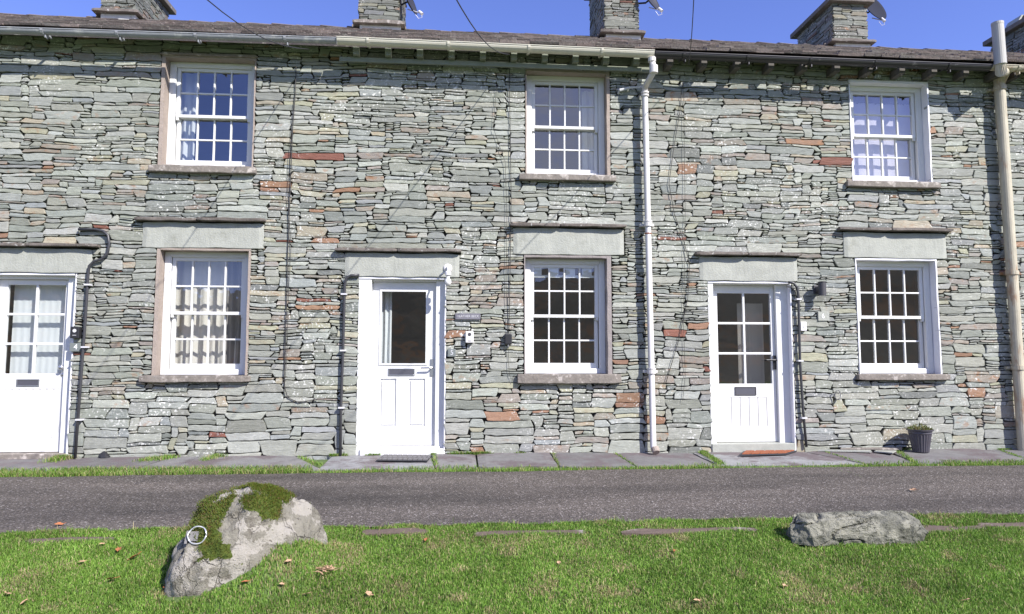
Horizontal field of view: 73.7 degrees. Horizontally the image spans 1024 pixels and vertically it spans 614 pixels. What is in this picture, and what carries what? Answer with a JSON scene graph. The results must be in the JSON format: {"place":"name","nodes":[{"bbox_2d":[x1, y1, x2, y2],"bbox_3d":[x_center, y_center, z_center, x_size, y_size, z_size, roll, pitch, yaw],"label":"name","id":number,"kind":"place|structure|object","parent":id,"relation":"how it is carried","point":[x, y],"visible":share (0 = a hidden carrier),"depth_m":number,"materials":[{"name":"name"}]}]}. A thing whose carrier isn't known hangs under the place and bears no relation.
{"place":"outdoors","nodes":[
{"label":"outdoors","id":0,"kind":"place"},
{"bbox_2d":[0,465,1023,532],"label":"road","id":1,"kind":"structure","parent":0,"point":[122,502],"depth_m":5.82,"materials":[{"name":"grey asphalt"}]},
{"bbox_2d":[0,448,1023,472],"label":"path","id":2,"kind":"structure","parent":0,"point":[568,459],"depth_m":7.48,"materials":[{"name":"stone"}]},
{"bbox_2d":[98,451,110,457],"bbox_3d":[-4.493,1.625,7.531,0.120,0.074,0.109,0,-5,-4],"label":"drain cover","id":3,"kind":"object","parent":2,"relation":"on","point":[103,454],"visible":1,"depth_m":7.50,"materials":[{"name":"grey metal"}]},
{"bbox_2d":[376,454,431,461],"bbox_3d":[-1.175,1.657,7.510,0.569,0.022,0.406,0,-5,3],"label":"doormat","id":4,"kind":"object","parent":2,"relation":"on","point":[398,457],"visible":1,"depth_m":7.45,"materials":[{"name":"grey rubber"}]},
{"bbox_2d":[314,0,668,457],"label":"slate cottage","id":5,"kind":"structure","parent":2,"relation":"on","point":[424,185],"depth_m":8.11,"materials":[{"name":"grey stone"}]},
{"bbox_2d":[338,274,358,455],"bbox_3d":[-1.870,0.647,7.814,0.205,2.073,0.061,0,-5,-4],"label":"conduit pipe","id":6,"kind":"object","parent":5,"relation":"attached to","point":[344,293],"visible":1,"depth_m":7.79,"materials":[{"name":"grey plastic"}]},
{"bbox_2d":[381,292,391,362],"bbox_3d":[-1.510,0.269,8.214,0.120,0.915,0.040,0,-5,-4],"label":"curtain","id":7,"kind":"object","parent":5,"relation":"hanging from","point":[386,326],"visible":0.78,"depth_m":8.22,"materials":[{"name":"white fabric"}]},
{"bbox_2d":[370,282,435,445],"bbox_3d":[-1.272,0.656,7.998,0.739,1.905,0.109,0,-5,-4],"label":"door","id":8,"kind":"structure","parent":5,"relation":"in","point":[402,394],"depth_m":7.99,"materials":[{"name":"white paint"}]},
{"bbox_2d":[401,0,423,18],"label":"satellite dish","id":9,"kind":"object","parent":5,"relation":"attached to","point":[411,4],"visible":0.99,"depth_m":11.57,"materials":[{"name":"grey metal"}]},
{"bbox_2d":[440,264,451,285],"bbox_3d":[-0.766,-0.376,7.910,0.139,0.275,0.195,0,-5,-4],"label":"wall lamp","id":10,"kind":"object","parent":5,"relation":"attached to","point":[447,268],"visible":1,"depth_m":7.84,"materials":[{"name":"white plastic"}]},
{"bbox_2d":[448,349,455,356],"bbox_3d":[-0.699,0.531,7.937,0.089,0.089,0.032,0,-5,-4],"label":"house number","id":11,"kind":"object","parent":5,"relation":"attached to","point":[451,352],"visible":1,"depth_m":7.92,"materials":[{"name":"stone"}]},
{"bbox_2d":[455,313,479,319],"bbox_3d":[-0.517,0.111,7.988,0.294,0.070,0.028,0,-5,-4],"label":"name plate","id":12,"kind":"object","parent":5,"relation":"attached to","point":[471,316],"visible":1,"depth_m":7.98,"materials":[{"name":"grey"}]},
{"bbox_2d":[465,331,473,342],"bbox_3d":[-0.495,0.351,7.947,0.094,0.134,0.073,0,-5,-4],"label":"doorbell","id":13,"kind":"object","parent":5,"relation":"attached to","point":[469,336],"visible":1,"depth_m":7.91,"materials":[{"name":"white plastic"}]},
{"bbox_2d":[456,0,509,54],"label":"overhead wire","id":14,"kind":"object","parent":5,"relation":"attached to","point":[475,29],"visible":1,"depth_m":5.30,"materials":[{"name":"grey"}]},
{"bbox_2d":[493,56,514,379],"bbox_3d":[-0.092,-1.083,8.107,0.272,3.932,0.010,0,-5,-4],"label":"cable","id":15,"kind":"object","parent":5,"relation":"attached to","point":[506,206],"visible":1,"depth_m":8.10,"materials":[{"name":"grey plastic"}]},
{"bbox_2d":[504,333,511,346],"bbox_3d":[-0.045,0.389,7.981,0.085,0.157,0.070,0,-5,-4],"label":"junction box","id":16,"kind":"object","parent":5,"relation":"attached to","point":[507,339],"visible":1,"depth_m":7.95,"materials":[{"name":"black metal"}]},
{"bbox_2d":[534,268,593,277],"bbox_3d":[0.641,-0.437,8.323,0.822,0.160,0.004,0,-5,-4],"label":"roller blind","id":17,"kind":"object","parent":5,"relation":"attached to","point":[570,272],"visible":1,"depth_m":8.32,"materials":[{"name":"white fabric"}]},
{"bbox_2d":[519,69,615,182],"bbox_3d":[0.659,-2.190,8.397,1.174,1.386,0.376,0,-5,-4],"label":"window","id":18,"kind":"structure","parent":5,"relation":"in","point":[600,80],"depth_m":8.41,"materials":[{"name":"white paint"}]},
{"bbox_2d":[517,255,620,383],"bbox_3d":[0.663,0.151,8.203,1.227,1.522,0.377,0,-5,-4],"label":"window","id":19,"kind":"structure","parent":5,"relation":"in","point":[600,371],"depth_m":8.21,"materials":[{"name":"white paint"}]},
{"bbox_2d":[581,91,597,169],"bbox_3d":[1.005,-2.165,8.672,0.240,1.188,0.040,0,-5,-4],"label":"curtain","id":20,"kind":"object","parent":5,"relation":"hanging from","point":[587,98],"visible":0.47,"depth_m":8.68,"materials":[{"name":"white fabric"}]},
{"bbox_2d":[617,86,641,93],"bbox_3d":[1.438,-2.650,8.321,0.310,0.094,0.065,-1,-5,7],"label":"strap bracket","id":21,"kind":"object","parent":5,"relation":"attached to","point":[621,89],"visible":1,"depth_m":8.32,"materials":[{"name":"grey metal"}]},
{"bbox_2d":[638,0,662,15],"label":"satellite dish","id":22,"kind":"object","parent":5,"relation":"attached to","point":[654,4],"visible":1,"depth_m":11.82,"materials":[{"name":"grey metal"}]},
{"bbox_2d":[740,450,796,455],"bbox_3d":[2.982,1.692,7.924,0.821,0.026,0.297,0,-5,-4],"label":"doormat","id":23,"kind":"object","parent":2,"relation":"on","point":[762,452],"visible":1,"depth_m":7.85,"materials":[{"name":"orange rubber"}]},
{"bbox_2d":[818,449,874,452],"bbox_3d":[4.028,1.711,8.108,0.746,0.016,0.180,0,-5,-4],"label":"loose slate","id":24,"kind":"object","parent":2,"relation":"on","point":[840,450],"visible":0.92,"depth_m":8.10,"materials":[{"name":"grey stone"}]},
{"bbox_2d":[830,447,853,448],"bbox_3d":[4.015,1.694,8.190,0.409,0.020,0.018,0,-5,-4],"label":"loose slate","id":25,"kind":"object","parent":24,"relation":"on","point":[839,447],"visible":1,"depth_m":8.19,"materials":[{"name":"grey stone"}]},
{"bbox_2d":[841,447,910,449],"bbox_3d":[4.408,1.695,8.166,0.962,0.018,0.128,0,-5,-4],"label":"loose slate","id":26,"kind":"object","parent":2,"relation":"on","point":[877,448],"visible":0.92,"depth_m":8.15,"materials":[{"name":"grey stone"}]},
{"bbox_2d":[874,450,897,453],"bbox_3d":[4.436,1.711,8.105,0.203,0.012,0.344,-4,-6,38],"label":"loose slate","id":27,"kind":"object","parent":2,"relation":"on","point":[887,451],"visible":0.82,"depth_m":8.02,"materials":[{"name":"grey stone"}]},
{"bbox_2d":[906,423,933,452],"bbox_3d":[4.831,1.538,8.080,0.292,0.353,0.292,0,-5,-4],"label":"planter","id":28,"kind":"object","parent":2,"relation":"on","point":[920,439],"visible":1,"depth_m":8.00,"materials":[{"name":"grey plastic"}]},
{"bbox_2d":[0,448,1023,476],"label":"verge grass","id":29,"kind":"structure","parent":0,"point":[72,471],"depth_m":6.94,"materials":[{"name":"green plant"}]},
{"bbox_2d":[0,0,1023,50],"label":"sky","id":30,"kind":"structure","parent":0,"point":[918,24],"materials":[{"name":"blue"}]},
{"bbox_2d":[0,458,1023,613],"bbox_3d":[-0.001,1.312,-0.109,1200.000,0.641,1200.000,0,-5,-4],"label":"ground","id":31,"kind":"structure","parent":0,"point":[323,462],"depth_m":3.98,"materials":[{"name":"plant"}]},
{"bbox_2d":[25,537,118,544],"bbox_3d":[-2.893,1.579,4.492,0.583,0.115,0.077,0,-5,-4],"label":"edging stone","id":32,"kind":"object","parent":31,"relation":"on","point":[50,539],"visible":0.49,"depth_m":4.49,"materials":[{"name":"grey stone"}]},
{"bbox_2d":[0,0,374,459],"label":"slate cottage","id":33,"kind":"structure","parent":31,"relation":"on","point":[92,117],"depth_m":7.82,"materials":[{"name":"grey stone"}]},
{"bbox_2d":[0,279,68,451],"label":"door","id":34,"kind":"structure","parent":33,"relation":"in","point":[30,404],"depth_m":7.66,"materials":[{"name":"white paint"}]},
{"bbox_2d":[10,285,65,373],"bbox_3d":[-5.402,0.274,7.849,0.655,1.074,0.004,0,-5,-4],"label":"curtain","id":35,"kind":"object","parent":33,"relation":"hanging from","point":[50,330],"visible":0.69,"depth_m":7.85,"materials":[{"name":"white fabric"}]},
{"bbox_2d":[69,343,81,350],"bbox_3d":[-4.867,0.448,7.617,0.118,0.095,0.034,0,-5,-4],"label":"house number","id":36,"kind":"object","parent":33,"relation":"attached to","point":[75,346],"visible":1,"depth_m":7.60,"materials":[{"name":"stone"}]},
{"bbox_2d":[70,327,81,337],"bbox_3d":[-4.863,0.285,7.614,0.095,0.128,0.068,0,-5,-4],"label":"doorbell","id":37,"kind":"object","parent":33,"relation":"attached to","point":[75,332],"visible":1,"depth_m":7.58,"materials":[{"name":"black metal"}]},
{"bbox_2d":[73,228,110,457],"bbox_3d":[-4.714,0.384,7.614,0.356,2.562,0.061,0,-5,-4],"label":"conduit pipe","id":38,"kind":"object","parent":33,"relation":"attached to","point":[83,347],"visible":1,"depth_m":7.61,"materials":[{"name":"grey plastic"}]},
{"bbox_2d":[180,73,196,159],"bbox_3d":[-3.948,-2.242,8.292,0.200,1.238,0.040,0,-5,-4],"label":"curtain","id":39,"kind":"object","parent":33,"relation":"hanging from","point":[188,102],"visible":0.63,"depth_m":8.30,"materials":[{"name":"white fabric"}]},
{"bbox_2d":[138,248,251,382],"bbox_3d":[-3.573,0.099,7.877,1.203,1.526,0.377,0,-5,-4],"label":"window","id":40,"kind":"structure","parent":33,"relation":"in","point":[164,368],"depth_m":7.88,"materials":[{"name":"white paint"}]},
{"bbox_2d":[148,55,257,175],"bbox_3d":[-3.576,-2.228,8.069,1.196,1.403,0.379,0,-5,-4],"label":"window","id":41,"kind":"structure","parent":33,"relation":"in","point":[173,66],"depth_m":8.08,"materials":[{"name":"white paint"}]},
{"bbox_2d":[175,261,235,363],"bbox_3d":[-3.634,0.095,8.123,0.720,1.376,0.028,0,-5,-4],"label":"curtain","id":42,"kind":"object","parent":33,"relation":"hanging from","point":[183,299],"visible":0.69,"depth_m":8.12,"materials":[{"name":"fabric"}]},
{"bbox_2d":[225,262,241,363],"bbox_3d":[-3.223,0.095,8.124,0.340,1.376,0.060,0,-5,-4],"label":"curtain","id":43,"kind":"object","parent":33,"relation":"hanging from","point":[233,328],"visible":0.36,"depth_m":8.12,"materials":[{"name":"grey fabric"}]},
{"bbox_2d":[207,0,308,49],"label":"overhead wire","id":44,"kind":"object","parent":33,"relation":"attached to","point":[251,31],"visible":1,"depth_m":5.62,"materials":[{"name":"grey"}]},
{"bbox_2d":[284,66,317,402],"bbox_3d":[-2.410,-0.876,7.909,0.398,3.944,0.011,0,-5,-4],"label":"cable","id":45,"kind":"object","parent":33,"relation":"attached to","point":[290,243],"visible":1,"depth_m":7.88,"materials":[{"name":"grey plastic"}]},
{"bbox_2d":[164,481,327,596],"bbox_3d":[-1.591,1.615,4.151,0.989,1.107,0.578,3,-6,-36],"label":"boulder","id":46,"kind":"object","parent":31,"relation":"on","point":[248,526],"visible":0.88,"depth_m":3.97,"materials":[{"name":"stone"}]},
{"bbox_2d":[184,526,206,544],"bbox_3d":[-1.802,1.307,3.907,0.126,0.110,0.084,0,-5,-4],"label":"metal ring","id":47,"kind":"object","parent":46,"relation":"attached to","point":[191,537],"visible":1,"depth_m":3.89,"materials":[{"name":"silver metal"}]},
{"bbox_2d":[313,564,338,573],"bbox_3d":[-1.089,1.535,4.013,0.164,0.027,0.228,0,-5,-4],"label":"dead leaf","id":48,"kind":"object","parent":31,"relation":"on","point":[323,568],"visible":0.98,"depth_m":4.01,"materials":[{"name":"beige plant"}]},
{"bbox_2d":[362,528,427,536],"bbox_3d":[-0.800,1.590,4.690,0.452,0.121,0.084,0,-5,-4],"label":"edging stone","id":49,"kind":"object","parent":31,"relation":"on","point":[389,531],"visible":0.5,"depth_m":4.68,"materials":[{"name":"grey stone"}]},
{"bbox_2d":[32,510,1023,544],"bbox_3d":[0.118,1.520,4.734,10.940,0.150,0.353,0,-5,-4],"label":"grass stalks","id":50,"kind":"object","parent":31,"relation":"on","point":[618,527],"depth_m":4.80,"materials":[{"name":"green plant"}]},
{"bbox_2d":[474,530,585,536],"bbox_3d":[0.127,1.604,4.698,0.771,0.120,0.075,0,-5,-4],"label":"edging stone","id":51,"kind":"object","parent":31,"relation":"on","point":[504,532],"visible":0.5,"depth_m":4.70,"materials":[{"name":"grey stone"}]},
{"bbox_2d":[621,527,756,536],"bbox_3d":[1.238,1.608,4.765,0.976,0.118,0.089,0,-5,-4],"label":"edging stone","id":52,"kind":"object","parent":31,"relation":"on","point":[642,531],"visible":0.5,"depth_m":4.75,"materials":[{"name":"grey stone"}]},
{"bbox_2d":[593,0,1023,453],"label":"slate cottage","id":53,"kind":"structure","parent":31,"relation":"on","point":[771,194],"depth_m":8.43,"materials":[{"name":"grey stone"}]},
{"bbox_2d":[665,82,689,394],"bbox_3d":[1.982,-0.834,8.248,0.328,3.906,0.010,0,-5,-4],"label":"cable","id":54,"kind":"object","parent":53,"relation":"attached to","point":[681,234],"visible":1,"depth_m":8.25,"materials":[{"name":"grey plastic"}]},
{"bbox_2d":[688,0,693,64],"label":"overhead wire","id":55,"kind":"object","parent":53,"relation":"attached to","point":[691,31],"visible":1,"depth_m":6.36,"materials":[{"name":"grey"}]},
{"bbox_2d":[713,285,777,441],"bbox_3d":[2.840,0.684,8.336,0.827,1.903,0.111,0,-5,-4],"label":"door","id":56,"kind":"structure","parent":53,"relation":"in","point":[745,412],"depth_m":8.32,"materials":[{"name":"white paint"}]},
{"bbox_2d":[737,303,764,383],"bbox_3d":[3.029,0.558,8.655,0.328,1.209,0.022,0,-5,-4],"label":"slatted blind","id":57,"kind":"object","parent":53,"relation":"attached to","point":[754,342],"visible":0.58,"depth_m":8.66,"materials":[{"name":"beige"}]},
{"bbox_2d":[787,281,807,446],"bbox_3d":[3.435,0.678,8.226,0.188,1.992,0.061,0,-5,-4],"label":"conduit pipe","id":58,"kind":"object","parent":53,"relation":"attached to","point":[798,299],"visible":1,"depth_m":8.22,"materials":[{"name":"grey plastic"}]},
{"bbox_2d":[800,322,806,330],"bbox_3d":[3.528,0.237,8.280,0.075,0.108,0.054,0,-5,-4],"label":"doorbell","id":59,"kind":"object","parent":53,"relation":"attached to","point":[803,326],"visible":1,"depth_m":8.26,"materials":[{"name":"white plastic"}]},
{"bbox_2d":[813,281,825,295],"bbox_3d":[3.736,-0.216,8.276,0.100,0.174,0.190,0,-5,-4],"label":"wall lamp","id":60,"kind":"object","parent":53,"relation":"attached to","point":[819,289],"visible":1,"depth_m":8.20,"materials":[{"name":"grey metal"}]},
{"bbox_2d":[817,312,829,320],"bbox_3d":[3.795,0.113,8.322,0.140,0.109,0.032,0,-5,-4],"label":"house number","id":61,"kind":"object","parent":53,"relation":"attached to","point":[822,316],"visible":1,"depth_m":8.31,"materials":[{"name":"stone"}]},
{"bbox_2d":[867,0,886,25],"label":"satellite dish","id":62,"kind":"object","parent":53,"relation":"attached to","point":[876,9],"visible":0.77,"depth_m":12.51,"materials":[{"name":"grey metal"}]},
{"bbox_2d":[853,96,908,104],"bbox_3d":[4.748,-2.723,8.922,1.010,0.160,0.006,0,-5,-4],"label":"curtain","id":63,"kind":"object","parent":53,"relation":"hanging from","point":[875,100],"visible":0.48,"depth_m":8.93,"materials":[{"name":"grey fabric"}]},
{"bbox_2d":[853,103,910,176],"bbox_3d":[4.742,-2.169,8.889,1.000,1.229,0.006,0,-5,-4],"label":"curtain","id":64,"kind":"object","parent":53,"relation":"hanging from","point":[874,145],"visible":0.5,"depth_m":8.89,"materials":[{"name":"white fabric"}]},
{"bbox_2d":[844,79,940,189],"bbox_3d":[4.745,-2.164,8.714,1.222,1.389,0.377,0,-5,-4],"label":"window","id":65,"kind":"structure","parent":53,"relation":"in","point":[920,156],"depth_m":8.74,"materials":[{"name":"white paint"}]},
{"bbox_2d":[853,258,950,379],"bbox_3d":[4.761,0.157,8.523,1.172,1.498,0.377,0,-5,-4],"label":"window","id":66,"kind":"structure","parent":53,"relation":"in","point":[929,367],"depth_m":8.54,"materials":[{"name":"white paint"}]},
{"bbox_2d":[785,510,927,545],"bbox_3d":[2.369,1.522,4.728,0.968,0.230,0.318,0,-5,-4],"label":"boulder","id":67,"kind":"object","parent":31,"relation":"on","point":[870,527],"visible":0.95,"depth_m":4.61,"materials":[{"name":"grey stone"}]},
{"bbox_2d":[861,15,1023,444],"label":"slate cottage","id":68,"kind":"structure","parent":31,"relation":"on","point":[1014,38],"depth_m":8.69,"materials":[{"name":"grey stone"}]},
{"bbox_2d":[922,525,986,532],"bbox_3d":[3.124,1.627,4.851,0.557,0.128,0.142,0,-5,-4],"label":"edging stone","id":69,"kind":"object","parent":31,"relation":"on","point":[938,527],"visible":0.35,"depth_m":4.87,"materials":[{"name":"grey stone"}]},
{"bbox_2d":[976,522,1023,527],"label":"edging stone","id":70,"kind":"object","parent":31,"relation":"on","point":[1019,524],"visible":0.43,"depth_m":4.94,"materials":[{"name":"grey stone"}]}
]}

